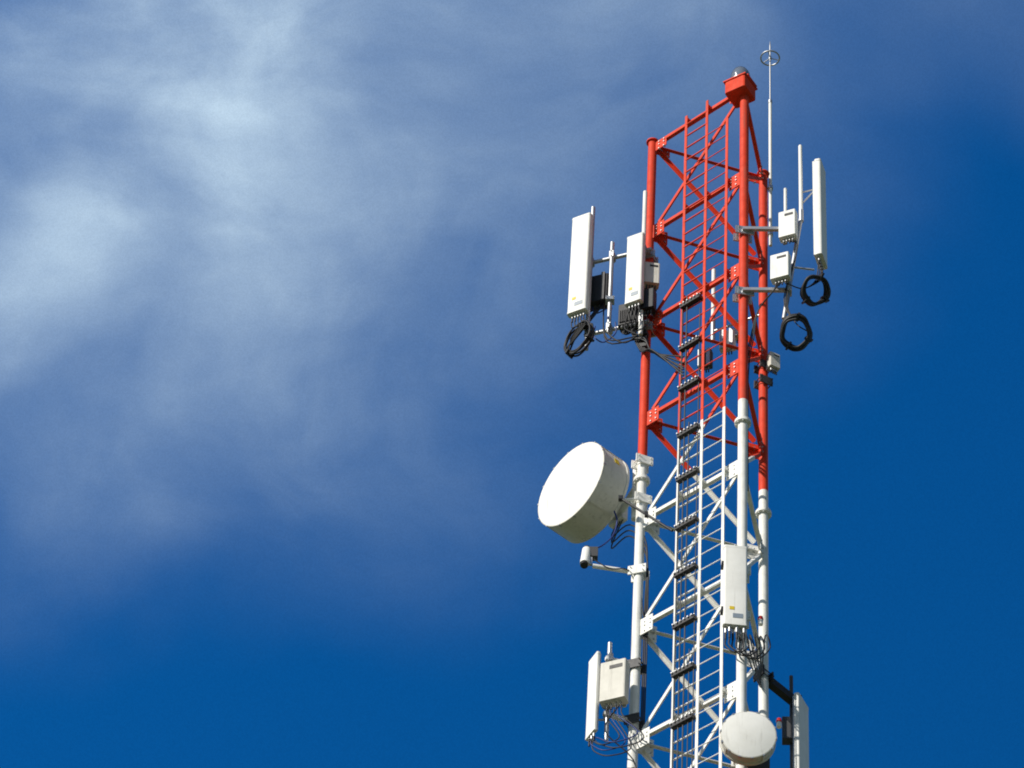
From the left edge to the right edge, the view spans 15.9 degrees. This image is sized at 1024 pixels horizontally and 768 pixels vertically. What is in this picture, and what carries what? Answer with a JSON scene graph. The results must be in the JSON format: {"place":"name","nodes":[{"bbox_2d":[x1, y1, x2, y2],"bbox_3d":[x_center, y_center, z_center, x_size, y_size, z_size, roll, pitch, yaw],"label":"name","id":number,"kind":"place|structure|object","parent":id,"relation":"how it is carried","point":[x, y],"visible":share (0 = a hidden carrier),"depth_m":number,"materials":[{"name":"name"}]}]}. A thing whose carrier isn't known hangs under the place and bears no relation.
{"place":"outdoors","nodes":[
{"label":"outdoors","id":0,"kind":"place"},
{"bbox_2d":[0,0,1023,767],"label":"sky","id":1,"kind":"structure","parent":0,"point":[291,394],"materials":[{"name":"blue"}]},
{"bbox_2d":[627,95,771,767],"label":"lattice tower","id":2,"kind":"structure","parent":0,"point":[652,421],"depth_m":48.33,"materials":[{"name":"metal"}]},
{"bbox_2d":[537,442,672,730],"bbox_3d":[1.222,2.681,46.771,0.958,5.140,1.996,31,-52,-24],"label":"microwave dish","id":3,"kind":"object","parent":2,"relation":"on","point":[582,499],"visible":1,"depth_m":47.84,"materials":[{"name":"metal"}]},
{"bbox_2d":[585,642,644,767],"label":"panel antenna","id":4,"kind":"object","parent":2,"relation":"attached to","point":[609,682],"visible":1,"depth_m":45.00,"materials":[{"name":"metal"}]},
{"bbox_2d":[563,190,684,375],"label":"panel antennas","id":5,"kind":"object","parent":2,"relation":"attached to","point":[588,293],"visible":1,"depth_m":50.46,"materials":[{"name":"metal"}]},
{"bbox_2d":[670,100,730,767],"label":"climbing ladder","id":6,"kind":"object","parent":2,"relation":"attached to","point":[702,482],"visible":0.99,"depth_m":47.66,"materials":[{"name":"metal"}]},
{"bbox_2d":[669,293,702,767],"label":"feeder cables","id":7,"kind":"object","parent":6,"relation":"attached to","point":[684,622],"visible":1,"depth_m":46.37,"materials":[{"name":"metal"}]},
{"bbox_2d":[697,269,758,372],"bbox_3d":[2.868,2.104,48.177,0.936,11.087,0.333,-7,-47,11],"label":"antenna","id":8,"kind":"object","parent":2,"relation":"attached to","point":[731,336],"visible":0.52,"depth_m":51.07,"materials":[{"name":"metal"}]},
{"bbox_2d":[723,66,757,107],"bbox_3d":[3.235,-4.263,52.069,0.360,0.610,0.360,-22,-51,23],"label":"obstruction light","id":9,"kind":"object","parent":2,"relation":"on","point":[739,82],"visible":1,"depth_m":51.87,"materials":[{"name":"metal"}]},
{"bbox_2d":[720,544,770,687],"bbox_3d":[2.872,3.294,45.384,0.613,1.890,1.930,1,-46,3],"label":"panel antenna","id":10,"kind":"object","parent":2,"relation":"attached to","point":[734,612],"visible":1,"depth_m":44.78,"materials":[{"name":"metal"}]},
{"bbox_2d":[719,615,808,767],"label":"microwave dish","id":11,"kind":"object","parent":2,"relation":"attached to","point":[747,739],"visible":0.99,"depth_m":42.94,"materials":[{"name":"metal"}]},
{"bbox_2d":[760,44,779,246],"bbox_3d":[3.776,-3.564,53.733,0.304,4.612,0.304,1,-46,3],"label":"lightning rod","id":12,"kind":"object","parent":2,"relation":"attached to","point":[770,190],"visible":1,"depth_m":53.72,"materials":[{"name":"metal"}]},
{"bbox_2d":[733,145,830,490],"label":"panel antennas","id":13,"kind":"object","parent":2,"relation":"attached to","point":[782,265],"visible":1,"depth_m":49.31,"materials":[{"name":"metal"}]}
]}

